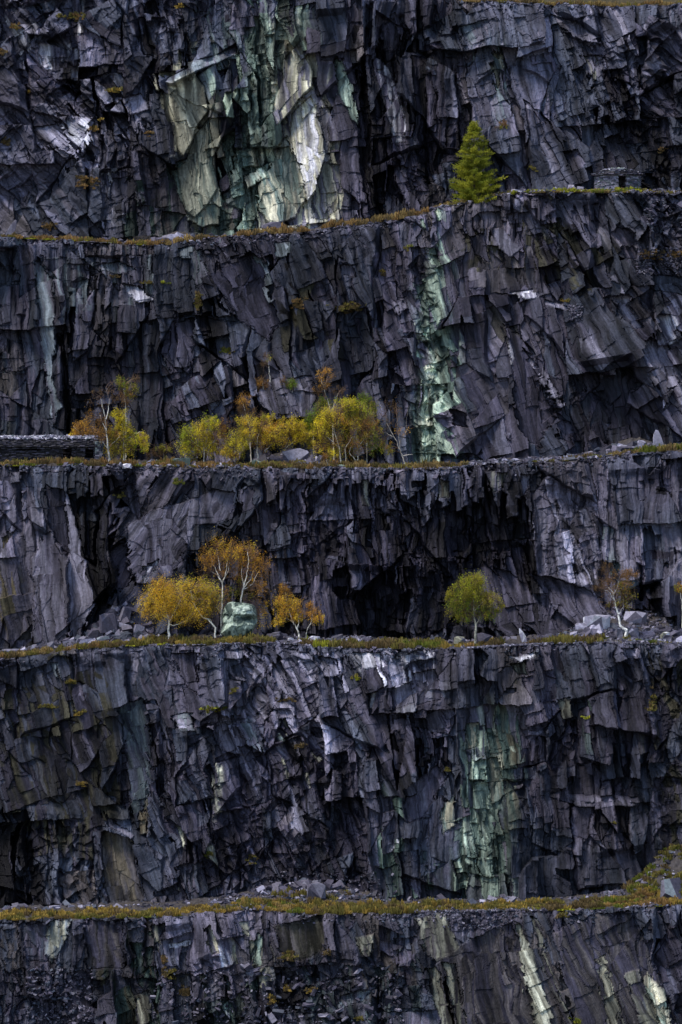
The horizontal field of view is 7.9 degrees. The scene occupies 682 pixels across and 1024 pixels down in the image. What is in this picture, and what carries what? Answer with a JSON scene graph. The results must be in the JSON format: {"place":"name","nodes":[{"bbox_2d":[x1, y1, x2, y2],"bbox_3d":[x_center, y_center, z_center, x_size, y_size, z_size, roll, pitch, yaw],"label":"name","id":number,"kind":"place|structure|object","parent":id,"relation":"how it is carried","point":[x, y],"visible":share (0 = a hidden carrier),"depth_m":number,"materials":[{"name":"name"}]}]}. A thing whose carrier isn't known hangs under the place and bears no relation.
{"place":"outdoors","nodes":[
{"label":"outdoors","id":0,"kind":"place"},
{"bbox_2d":[0,603,678,659],"bbox_3d":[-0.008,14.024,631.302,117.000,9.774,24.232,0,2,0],"label":"quarry ledge","id":1,"kind":"object","parent":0,"point":[519,641],"visible":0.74,"depth_m":631.98,"materials":[{"name":"grey stone"}]},
{"bbox_2d":[2,649,23,652],"bbox_3d":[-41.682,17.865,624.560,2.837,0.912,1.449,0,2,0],"label":"slab","id":2,"kind":"structure","parent":1,"relation":"on","point":[8,650],"depth_m":624.03,"materials":[{"name":"stone"}]},
{"bbox_2d":[47,641,53,648],"bbox_3d":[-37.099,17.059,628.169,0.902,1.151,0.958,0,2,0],"label":"boulder","id":3,"kind":"object","parent":1,"relation":"on","point":[50,644],"visible":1,"depth_m":627.85,"materials":[{"name":"stone"}]},
{"bbox_2d":[76,636,89,642],"bbox_3d":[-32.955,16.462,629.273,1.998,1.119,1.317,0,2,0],"label":"boulder","id":4,"kind":"object","parent":1,"relation":"on","point":[80,638],"visible":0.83,"depth_m":628.81,"materials":[{"name":"stone"}]},
{"bbox_2d":[88,628,101,637],"bbox_3d":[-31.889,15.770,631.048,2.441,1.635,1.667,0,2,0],"label":"boulder","id":5,"kind":"object","parent":1,"relation":"on","point":[93,633],"visible":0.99,"depth_m":630.33,"materials":[{"name":"stone"}]},
{"bbox_2d":[97,636,109,640],"bbox_3d":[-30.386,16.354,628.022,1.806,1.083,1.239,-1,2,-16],"label":"boulder","id":6,"kind":"object","parent":1,"relation":"on","point":[102,638],"visible":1,"depth_m":627.40,"materials":[{"name":"stone"}]},
{"bbox_2d":[99,613,117,632],"bbox_3d":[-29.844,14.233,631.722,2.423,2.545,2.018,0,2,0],"label":"boulder","id":7,"kind":"object","parent":1,"relation":"on","point":[107,622],"visible":1,"depth_m":630.95,"materials":[{"name":"stone"}]},
{"bbox_2d":[105,608,116,615],"bbox_3d":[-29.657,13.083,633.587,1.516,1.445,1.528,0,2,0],"label":"boulder","id":8,"kind":"object","parent":1,"relation":"on","point":[110,610],"visible":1,"depth_m":632.98,"materials":[{"name":"stone"}]},
{"bbox_2d":[119,606,130,620],"bbox_3d":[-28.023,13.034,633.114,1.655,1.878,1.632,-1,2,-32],"label":"boulder","id":9,"kind":"object","parent":1,"relation":"on","point":[125,611],"visible":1,"depth_m":632.46,"materials":[{"name":"stone"}]},
{"bbox_2d":[133,624,144,632],"bbox_3d":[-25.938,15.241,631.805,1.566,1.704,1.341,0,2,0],"label":"boulder","id":10,"kind":"object","parent":1,"relation":"on","point":[137,627],"visible":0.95,"depth_m":631.33,"materials":[{"name":"stone"}]},
{"bbox_2d":[133,573,202,638],"bbox_3d":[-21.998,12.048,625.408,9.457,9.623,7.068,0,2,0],"label":"birch tree","id":11,"kind":"object","parent":1,"relation":"on","point":[161,597],"visible":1,"depth_m":625.31,"materials":[{"name":"yellow plant"}]},
{"bbox_2d":[175,573,224,637],"bbox_3d":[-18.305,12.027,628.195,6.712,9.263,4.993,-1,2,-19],"label":"birch tree","id":12,"kind":"object","parent":1,"relation":"on","point":[203,588],"visible":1,"depth_m":627.98,"materials":[{"name":"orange plant"}]},
{"bbox_2d":[193,526,241,635],"bbox_3d":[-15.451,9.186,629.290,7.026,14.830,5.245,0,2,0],"label":"birch tree","id":13,"kind":"object","parent":1,"relation":"on","point":[228,559],"visible":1,"depth_m":629.50,"materials":[{"name":"orange plant"}]},
{"bbox_2d":[220,602,256,636],"bbox_3d":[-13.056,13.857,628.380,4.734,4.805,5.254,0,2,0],"label":"boulder","id":14,"kind":"object","parent":1,"relation":"on","point":[238,618],"visible":1,"depth_m":626.84,"materials":[{"name":"stone"}]},
{"bbox_2d":[231,538,273,628],"bbox_3d":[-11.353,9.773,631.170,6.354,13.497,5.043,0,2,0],"label":"birch tree","id":15,"kind":"object","parent":1,"relation":"on","point":[253,558],"visible":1,"depth_m":630.98,"materials":[{"name":"orange plant"}]},
{"bbox_2d":[272,631,282,640],"bbox_3d":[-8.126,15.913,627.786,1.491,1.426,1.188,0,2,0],"label":"boulder","id":16,"kind":"object","parent":1,"relation":"on","point":[278,635],"visible":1,"depth_m":627.35,"materials":[{"name":"stone"}]},
{"bbox_2d":[270,583,306,638],"bbox_3d":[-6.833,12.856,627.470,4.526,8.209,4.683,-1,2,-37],"label":"birch tree","id":17,"kind":"object","parent":1,"relation":"on","point":[295,614],"visible":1,"depth_m":627.13,"materials":[{"name":"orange plant"}]},
{"bbox_2d":[308,636,319,640],"bbox_3d":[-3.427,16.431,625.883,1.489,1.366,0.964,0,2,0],"label":"boulder","id":18,"kind":"object","parent":1,"relation":"on","point":[314,637],"visible":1,"depth_m":625.54,"materials":[{"name":"stone"}]},
{"bbox_2d":[304,597,325,636],"bbox_3d":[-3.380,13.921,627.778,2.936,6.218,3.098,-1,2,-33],"label":"birch tree","id":19,"kind":"object","parent":1,"relation":"on","point":[312,610],"visible":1,"depth_m":627.36,"materials":[{"name":"orange plant"}]},
{"bbox_2d":[0,631,680,658],"bbox_3d":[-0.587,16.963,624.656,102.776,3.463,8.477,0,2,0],"label":"heather","id":20,"kind":"object","parent":1,"relation":"on","point":[390,642],"visible":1,"depth_m":623.91,"materials":[{"name":"plant"}]},
{"bbox_2d":[0,601,681,667],"bbox_3d":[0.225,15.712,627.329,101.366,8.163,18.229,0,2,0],"label":"slate rubble","id":21,"kind":"object","parent":1,"relation":"on","point":[616,632],"visible":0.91,"depth_m":628.57,"materials":[{"name":"stone"}]},
{"bbox_2d":[454,636,464,643],"bbox_3d":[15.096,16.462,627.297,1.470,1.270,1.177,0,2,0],"label":"boulder","id":22,"kind":"object","parent":1,"relation":"on","point":[457,639],"visible":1,"depth_m":626.86,"materials":[{"name":"stone"}]},
{"bbox_2d":[443,568,504,642],"bbox_3d":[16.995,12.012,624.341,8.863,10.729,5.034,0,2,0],"label":"birch tree","id":23,"kind":"object","parent":1,"relation":"on","point":[473,584],"visible":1,"depth_m":623.85,"materials":[{"name":"green plant"}]},
{"bbox_2d":[477,632,491,641],"bbox_3d":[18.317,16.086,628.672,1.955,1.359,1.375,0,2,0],"label":"boulder","id":24,"kind":"object","parent":1,"relation":"on","point":[481,636],"visible":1,"depth_m":628.19,"materials":[{"name":"stone"}]},
{"bbox_2d":[519,628,526,641],"bbox_3d":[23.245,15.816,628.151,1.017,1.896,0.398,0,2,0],"label":"slab","id":25,"kind":"object","parent":1,"relation":"on","point":[522,636],"depth_m":627.97,"materials":[{"name":"stone"}]},
{"bbox_2d":[575,623,586,629],"bbox_3d":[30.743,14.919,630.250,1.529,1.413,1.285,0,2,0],"label":"boulder","id":26,"kind":"object","parent":1,"relation":"on","point":[580,626],"visible":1,"depth_m":629.72,"materials":[{"name":"stone"}]},
{"bbox_2d":[583,614,609,628],"bbox_3d":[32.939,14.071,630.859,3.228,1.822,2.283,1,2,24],"label":"boulder","id":27,"kind":"object","parent":1,"relation":"on","point":[603,621],"visible":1,"depth_m":630.06,"materials":[{"name":"stone"}]},
{"bbox_2d":[590,560,639,636],"bbox_3d":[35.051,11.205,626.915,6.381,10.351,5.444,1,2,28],"label":"birch tree","id":28,"kind":"object","parent":1,"relation":"on","point":[625,575],"visible":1,"depth_m":626.87,"materials":[{"name":"orange plant"}]},
{"bbox_2d":[628,628,639,637],"bbox_3d":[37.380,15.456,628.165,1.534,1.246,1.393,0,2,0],"label":"boulder","id":29,"kind":"object","parent":1,"relation":"on","point":[634,632],"visible":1,"depth_m":627.59,"materials":[{"name":"stone"}]},
{"bbox_2d":[623,611,646,623],"bbox_3d":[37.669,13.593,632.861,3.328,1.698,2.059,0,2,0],"label":"boulder","id":30,"kind":"object","parent":1,"relation":"on","point":[636,617],"visible":0.94,"depth_m":632.14,"materials":[{"name":"stone"}]},
{"bbox_2d":[660,632,669,637],"bbox_3d":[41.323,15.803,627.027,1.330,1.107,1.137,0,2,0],"label":"boulder","id":31,"kind":"object","parent":1,"relation":"on","point":[664,633],"visible":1,"depth_m":626.57,"materials":[{"name":"stone"}]},
{"bbox_2d":[674,580,681,600],"bbox_3d":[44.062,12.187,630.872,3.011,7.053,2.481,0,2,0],"label":"birch sapling","id":32,"kind":"object","parent":1,"relation":"on","point":[678,588],"visible":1,"depth_m":630.49,"materials":[{"name":"orange plant"}]},
{"bbox_2d":[0,642,681,907],"bbox_3d":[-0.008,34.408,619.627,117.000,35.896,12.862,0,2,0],"label":"rock face","id":33,"kind":"object","parent":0,"point":[539,788],"visible":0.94,"depth_m":620.16},
{"bbox_2d":[38,673,679,863],"bbox_3d":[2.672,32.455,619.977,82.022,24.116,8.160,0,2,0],"label":"moss","id":34,"kind":"object","parent":33,"relation":"on","point":[301,745],"visible":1,"depth_m":620.49,"materials":[{"name":"green plant"}]},
{"bbox_2d":[0,190,681,464],"bbox_3d":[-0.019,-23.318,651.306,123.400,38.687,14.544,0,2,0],"label":"rock face","id":35,"kind":"object","parent":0,"point":[460,336],"visible":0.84,"depth_m":652.56},
{"bbox_2d":[244,375,270,392],"bbox_3d":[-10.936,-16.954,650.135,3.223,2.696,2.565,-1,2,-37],"label":"shrub","id":36,"kind":"object","parent":35,"relation":"on","point":[260,381],"visible":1,"depth_m":650.33,"materials":[{"name":"brown plant"}]},
{"bbox_2d":[261,352,272,379],"bbox_3d":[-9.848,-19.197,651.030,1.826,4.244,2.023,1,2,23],"label":"birch sapling","id":37,"kind":"object","parent":35,"relation":"on","point":[267,358],"visible":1,"depth_m":650.90,"materials":[{"name":"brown plant"}]},
{"bbox_2d":[279,375,298,392],"bbox_3d":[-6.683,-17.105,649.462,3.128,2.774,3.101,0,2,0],"label":"shrub","id":38,"kind":"object","parent":35,"relation":"on","point":[293,384],"visible":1,"depth_m":649.49,"materials":[{"name":"green plant"}]},
{"bbox_2d":[109,244,681,353],"bbox_3d":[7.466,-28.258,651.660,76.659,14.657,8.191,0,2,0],"label":"moss","id":39,"kind":"object","parent":35,"relation":"on","point":[198,302],"visible":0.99,"depth_m":652.59,"materials":[{"name":"green plant"}]},
{"bbox_2d":[0,0,681,241],"bbox_3d":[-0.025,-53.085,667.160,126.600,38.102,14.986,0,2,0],"label":"rock face","id":40,"kind":"object","parent":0,"point":[259,114],"visible":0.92,"depth_m":668.18},
{"bbox_2d":[0,2,667,230],"bbox_3d":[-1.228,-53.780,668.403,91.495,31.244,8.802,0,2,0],"label":"moss","id":41,"kind":"object","parent":40,"relation":"on","point":[76,16],"visible":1,"depth_m":667.68,"materials":[{"name":"green plant"}]},
{"bbox_2d":[494,119,508,129],"bbox_3d":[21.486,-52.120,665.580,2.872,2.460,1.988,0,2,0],"label":"shrub","id":42,"kind":"object","parent":40,"relation":"on","point":[503,125],"visible":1,"depth_m":665.55,"materials":[{"name":"green plant"}]},
{"bbox_2d":[0,451,681,649],"bbox_3d":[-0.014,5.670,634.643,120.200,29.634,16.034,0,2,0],"label":"rock face","id":43,"kind":"object","parent":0,"point":[391,553],"visible":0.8,"depth_m":636.72},
{"bbox_2d":[122,463,131,468],"bbox_3d":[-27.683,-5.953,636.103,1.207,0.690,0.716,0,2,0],"label":"slab","id":44,"kind":"object","parent":43,"relation":"on","point":[127,466],"depth_m":635.88,"materials":[{"name":"stone"}]},
{"bbox_2d":[112,477,185,497],"bbox_3d":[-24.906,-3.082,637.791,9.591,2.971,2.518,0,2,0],"label":"moss","id":45,"kind":"object","parent":43,"relation":"on","point":[173,482],"visible":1,"depth_m":637.12,"materials":[{"name":"green plant"}]},
{"bbox_2d":[0,904,681,1023],"bbox_3d":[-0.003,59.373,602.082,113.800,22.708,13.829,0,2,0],"label":"rock face","id":46,"kind":"object","parent":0,"point":[540,967],"visible":1,"depth_m":603.61},
{"bbox_2d":[25,200,681,1023],"bbox_3d":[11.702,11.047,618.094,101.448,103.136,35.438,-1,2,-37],"label":"slate rubble","id":47,"kind":"object","parent":46,"relation":"on","point":[307,1004],"visible":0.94,"depth_m":603.26,"materials":[{"name":"stone"}]},
{"bbox_2d":[161,911,580,1023],"bbox_3d":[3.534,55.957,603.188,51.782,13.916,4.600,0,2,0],"label":"moss","id":48,"kind":"object","parent":46,"relation":"on","point":[287,957],"visible":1,"depth_m":603.08,"materials":[{"name":"plant"}]},
{"bbox_2d":[0,849,681,921],"bbox_3d":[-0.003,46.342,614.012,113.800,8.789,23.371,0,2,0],"label":"quarry ledge","id":49,"kind":"object","parent":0,"point":[675,865],"visible":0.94,"depth_m":615.31,"materials":[{"name":"green plant"}]},
{"bbox_2d":[307,882,325,898],"bbox_3d":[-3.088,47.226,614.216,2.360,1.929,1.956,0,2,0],"label":"boulder","id":50,"kind":"object","parent":49,"relation":"on","point":[317,889],"visible":1,"depth_m":613.41,"materials":[{"name":"stone"}]},
{"bbox_2d":[0,850,675,932],"bbox_3d":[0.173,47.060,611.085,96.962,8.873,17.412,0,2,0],"label":"slate rubble","id":51,"kind":"object","parent":49,"relation":"on","point":[303,883],"visible":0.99,"depth_m":614.14,"materials":[{"name":"stone"}]},
{"bbox_2d":[0,844,681,920],"bbox_3d":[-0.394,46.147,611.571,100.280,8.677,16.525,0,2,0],"label":"heather","id":52,"kind":"object","parent":49,"relation":"on","point":[318,906],"visible":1,"depth_m":608.16,"materials":[{"name":"plant"}]},
{"bbox_2d":[660,877,681,899],"bbox_3d":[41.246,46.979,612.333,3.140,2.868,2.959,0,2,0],"label":"boulder","id":53,"kind":"object","parent":49,"relation":"on","point":[670,887],"visible":0.94,"depth_m":611.26,"materials":[{"name":"stone"}]},
{"bbox_2d":[0,192,681,245],"bbox_3d":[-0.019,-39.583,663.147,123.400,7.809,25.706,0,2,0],"label":"quarry ledge","id":54,"kind":"object","parent":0,"point":[296,232],"visible":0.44,"depth_m":656.27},
{"bbox_2d":[6,220,16,234],"bbox_3d":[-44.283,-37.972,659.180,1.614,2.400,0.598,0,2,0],"label":"slab","id":55,"kind":"structure","parent":54,"relation":"on","point":[12,228],"depth_m":658.90,"materials":[{"name":"stone"}]},
{"bbox_2d":[162,234,180,238],"bbox_3d":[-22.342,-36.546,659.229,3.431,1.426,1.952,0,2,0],"label":"slab","id":56,"kind":"structure","parent":54,"relation":"on","point":[170,236],"depth_m":658.52,"materials":[{"name":"stone"}]},
{"bbox_2d":[263,222,280,228],"bbox_3d":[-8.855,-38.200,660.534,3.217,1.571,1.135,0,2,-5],"label":"boulder","id":57,"kind":"object","parent":54,"relation":"on","point":[274,224],"visible":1,"depth_m":660.00,"materials":[{"name":"stone"}]},
{"bbox_2d":[0,185,681,252],"bbox_3d":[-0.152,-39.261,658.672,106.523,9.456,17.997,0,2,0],"label":"slate rubble","id":58,"kind":"object","parent":54,"relation":"on","point":[522,190],"visible":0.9,"depth_m":655.12,"materials":[{"name":"stone"}]},
{"bbox_2d":[0,186,681,244],"bbox_3d":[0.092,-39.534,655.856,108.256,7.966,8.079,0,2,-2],"label":"heather","id":59,"kind":"object","parent":54,"relation":"on","point":[402,214],"visible":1,"depth_m":655.67,"materials":[{"name":"plant"}]},
{"bbox_2d":[448,120,507,203],"bbox_3d":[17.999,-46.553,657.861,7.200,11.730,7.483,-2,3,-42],"label":"larch tree","id":60,"kind":"object","parent":54,"relation":"on","point":[478,187],"visible":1,"depth_m":657.23,"materials":[{"name":"green plant"}]},
{"bbox_2d":[591,167,644,189],"bbox_3d":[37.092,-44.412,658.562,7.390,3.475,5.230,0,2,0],"label":"stone hut","id":61,"kind":"object","parent":54,"relation":"on","point":[610,178],"visible":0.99,"depth_m":656.96,"materials":[{"name":"grey stone"}]},
{"bbox_2d":[20,437,681,469],"bbox_3d":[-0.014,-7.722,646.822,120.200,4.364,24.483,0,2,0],"label":"quarry ledge","id":62,"kind":"object","parent":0,"point":[626,441],"visible":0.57,"depth_m":640.90,"materials":[{"name":"grey stone"}]},
{"bbox_2d":[0,434,104,462],"bbox_3d":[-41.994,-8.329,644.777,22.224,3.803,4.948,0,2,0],"label":"stone shelter","id":63,"kind":"object","parent":62,"relation":"on","point":[27,448],"visible":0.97,"depth_m":642.96,"materials":[{"name":"grey stone"}]},
{"bbox_2d":[68,420,108,441],"bbox_3d":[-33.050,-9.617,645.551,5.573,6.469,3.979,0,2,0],"label":"birch tree","id":64,"kind":"object","parent":62,"relation":"on","point":[81,425],"visible":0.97,"depth_m":645.07,"materials":[{"name":"orange plant"}]},
{"bbox_2d":[81,380,124,461],"bbox_3d":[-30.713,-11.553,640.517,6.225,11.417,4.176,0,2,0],"label":"birch tree","id":65,"kind":"object","parent":62,"relation":"on","point":[103,428],"visible":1,"depth_m":640.47,"materials":[{"name":"orange plant"}]},
{"bbox_2d":[99,407,150,460],"bbox_3d":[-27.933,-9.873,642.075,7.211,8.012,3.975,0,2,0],"label":"birch tree","id":66,"kind":"object","parent":62,"relation":"on","point":[140,439],"visible":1,"depth_m":641.67,"materials":[{"name":"yellow plant"}]},
{"bbox_2d":[109,374,141,459],"bbox_3d":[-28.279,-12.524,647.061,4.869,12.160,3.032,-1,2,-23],"label":"birch tree","id":67,"kind":"object","parent":62,"relation":"on","point":[119,381],"visible":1,"depth_m":646.62,"materials":[{"name":"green plant"}]},
{"bbox_2d":[146,442,176,459],"bbox_3d":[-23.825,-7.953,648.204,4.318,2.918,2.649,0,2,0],"label":"shrub","id":68,"kind":"object","parent":62,"relation":"on","point":[161,448],"visible":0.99,"depth_m":648.20,"materials":[{"name":"green plant"}]},
{"bbox_2d":[173,458,190,465],"bbox_3d":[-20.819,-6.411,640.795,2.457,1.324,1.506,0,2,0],"label":"boulder","id":69,"kind":"object","parent":62,"relation":"on","point":[187,461],"visible":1,"depth_m":640.11,"materials":[{"name":"stone"}]},
{"bbox_2d":[173,410,233,461],"bbox_3d":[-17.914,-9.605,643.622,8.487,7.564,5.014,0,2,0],"label":"birch tree","id":70,"kind":"object","parent":62,"relation":"on","point":[187,436],"visible":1,"depth_m":643.14,"materials":[{"name":"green plant"}]},
{"bbox_2d":[217,421,256,461],"bbox_3d":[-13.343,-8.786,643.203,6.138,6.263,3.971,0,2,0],"label":"birch tree","id":71,"kind":"object","parent":62,"relation":"on","point":[244,435],"visible":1,"depth_m":642.89,"materials":[{"name":"yellow plant"}]},
{"bbox_2d":[217,390,265,461],"bbox_3d":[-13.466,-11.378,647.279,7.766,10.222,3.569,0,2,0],"label":"birch tree","id":72,"kind":"object","parent":62,"relation":"on","point":[240,407],"visible":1,"depth_m":647.14,"materials":[{"name":"orange plant"}]},
{"bbox_2d":[233,412,288,460],"bbox_3d":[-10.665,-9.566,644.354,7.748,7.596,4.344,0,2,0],"label":"birch tree","id":73,"kind":"object","parent":62,"relation":"on","point":[268,432],"visible":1,"depth_m":644.09,"materials":[{"name":"yellow plant"}]},
{"bbox_2d":[276,412,314,452],"bbox_3d":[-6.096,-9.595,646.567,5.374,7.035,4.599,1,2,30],"label":"birch tree","id":74,"kind":"object","parent":62,"relation":"on","point":[303,435],"visible":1,"depth_m":646.43,"materials":[{"name":"yellow plant"}]},
{"bbox_2d":[282,448,309,461],"bbox_3d":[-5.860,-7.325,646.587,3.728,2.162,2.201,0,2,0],"label":"boulder","id":75,"kind":"object","parent":62,"relation":"on","point":[294,454],"visible":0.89,"depth_m":645.68,"materials":[{"name":"stone"}]},
{"bbox_2d":[300,394,333,454],"bbox_3d":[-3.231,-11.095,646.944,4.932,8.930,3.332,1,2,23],"label":"birch tree","id":76,"kind":"object","parent":62,"relation":"on","point":[317,409],"visible":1,"depth_m":646.66,"materials":[{"name":"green plant"}]},
{"bbox_2d":[319,450,328,461],"bbox_3d":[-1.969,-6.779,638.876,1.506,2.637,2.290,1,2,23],"label":"birch sapling","id":77,"kind":"object","parent":62,"relation":"on","point":[325,456],"visible":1,"depth_m":638.71,"materials":[{"name":"orange plant"}]},
{"bbox_2d":[311,365,346,459],"bbox_3d":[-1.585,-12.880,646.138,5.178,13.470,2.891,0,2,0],"label":"birch tree","id":78,"kind":"object","parent":62,"relation":"on","point":[325,370],"visible":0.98,"depth_m":646.05,"materials":[{"name":"orange plant"}]},
{"bbox_2d":[324,449,340,464],"bbox_3d":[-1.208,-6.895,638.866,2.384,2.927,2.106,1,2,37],"label":"birch sapling","id":79,"kind":"object","parent":62,"relation":"on","point":[333,454],"visible":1,"depth_m":638.83,"materials":[{"name":"yellow plant"}]},
{"bbox_2d":[0,440,674,483],"bbox_3d":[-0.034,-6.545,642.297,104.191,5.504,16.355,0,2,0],"label":"slate rubble","id":80,"kind":"object","parent":62,"relation":"on","point":[602,451],"visible":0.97,"depth_m":638.41,"materials":[{"name":"stone"}]},
{"bbox_2d":[0,442,681,469],"bbox_3d":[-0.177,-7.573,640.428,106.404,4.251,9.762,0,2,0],"label":"heather","id":81,"kind":"object","parent":62,"relation":"on","point":[163,462],"visible":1,"depth_m":639.64,"materials":[{"name":"plant"}]},
{"bbox_2d":[306,395,386,461],"bbox_3d":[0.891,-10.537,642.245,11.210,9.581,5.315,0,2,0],"label":"birch tree","id":82,"kind":"object","parent":62,"relation":"on","point":[366,425],"visible":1,"depth_m":641.99,"materials":[{"name":"yellow plant"}]},
{"bbox_2d":[353,389,380,461],"bbox_3d":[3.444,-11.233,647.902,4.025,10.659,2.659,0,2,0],"label":"birch tree","id":83,"kind":"object","parent":62,"relation":"on","point":[365,397],"visible":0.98,"depth_m":647.66,"materials":[{"name":"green plant"}]},
{"bbox_2d":[376,398,412,463],"bbox_3d":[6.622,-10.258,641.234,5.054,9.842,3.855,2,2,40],"label":"birch tree","id":84,"kind":"object","parent":62,"relation":"on","point":[390,443],"visible":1,"depth_m":641.28,"materials":[{"name":"brown plant"}]},
{"bbox_2d":[616,446,637,450],"bbox_3d":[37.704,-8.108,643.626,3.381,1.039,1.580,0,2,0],"label":"slab","id":85,"kind":"structure","parent":62,"relation":"on","point":[621,448],"depth_m":643.02,"materials":[{"name":"stone"}]},
{"bbox_2d":[637,440,645,447],"bbox_3d":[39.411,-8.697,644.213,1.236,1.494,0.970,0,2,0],"label":"slab","id":86,"kind":"object","parent":62,"relation":"on","point":[641,442],"depth_m":643.76,"materials":[{"name":"stone"}]},
{"bbox_2d":[653,430,662,446],"bbox_3d":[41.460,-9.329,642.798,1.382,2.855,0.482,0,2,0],"label":"slab","id":87,"kind":"structure","parent":62,"relation":"on","point":[657,439],"depth_m":642.57,"materials":[{"name":"stone"}]},
{"bbox_2d":[458,0,661,6],"bbox_3d":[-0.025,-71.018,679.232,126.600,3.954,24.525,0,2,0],"label":"quarry ledge","id":88,"kind":"object","parent":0,"point":[552,5],"visible":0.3,"depth_m":670.49,"materials":[{"name":"grey stone"}]},
{"bbox_2d":[217,0,681,15],"bbox_3d":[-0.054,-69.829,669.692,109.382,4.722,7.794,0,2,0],"label":"slate rubble","id":89,"kind":"object","parent":88,"relation":"on","point":[558,4],"visible":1,"depth_m":668.85,"materials":[{"name":"stone"}]},
{"bbox_2d":[457,0,681,6],"bbox_3d":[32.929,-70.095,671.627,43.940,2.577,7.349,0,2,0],"label":"heather","id":90,"kind":"object","parent":88,"relation":"on","point":[622,4],"visible":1,"depth_m":670.48,"materials":[{"name":"plant"}]},
{"bbox_2d":[460,0,680,4],"bbox_3d":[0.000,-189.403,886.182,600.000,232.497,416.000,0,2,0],"label":"hillside","id":91,"kind":"structure","parent":0,"point":[632,1],"depth_m":685.47,"materials":[{"name":"grey stone"}]}
]}

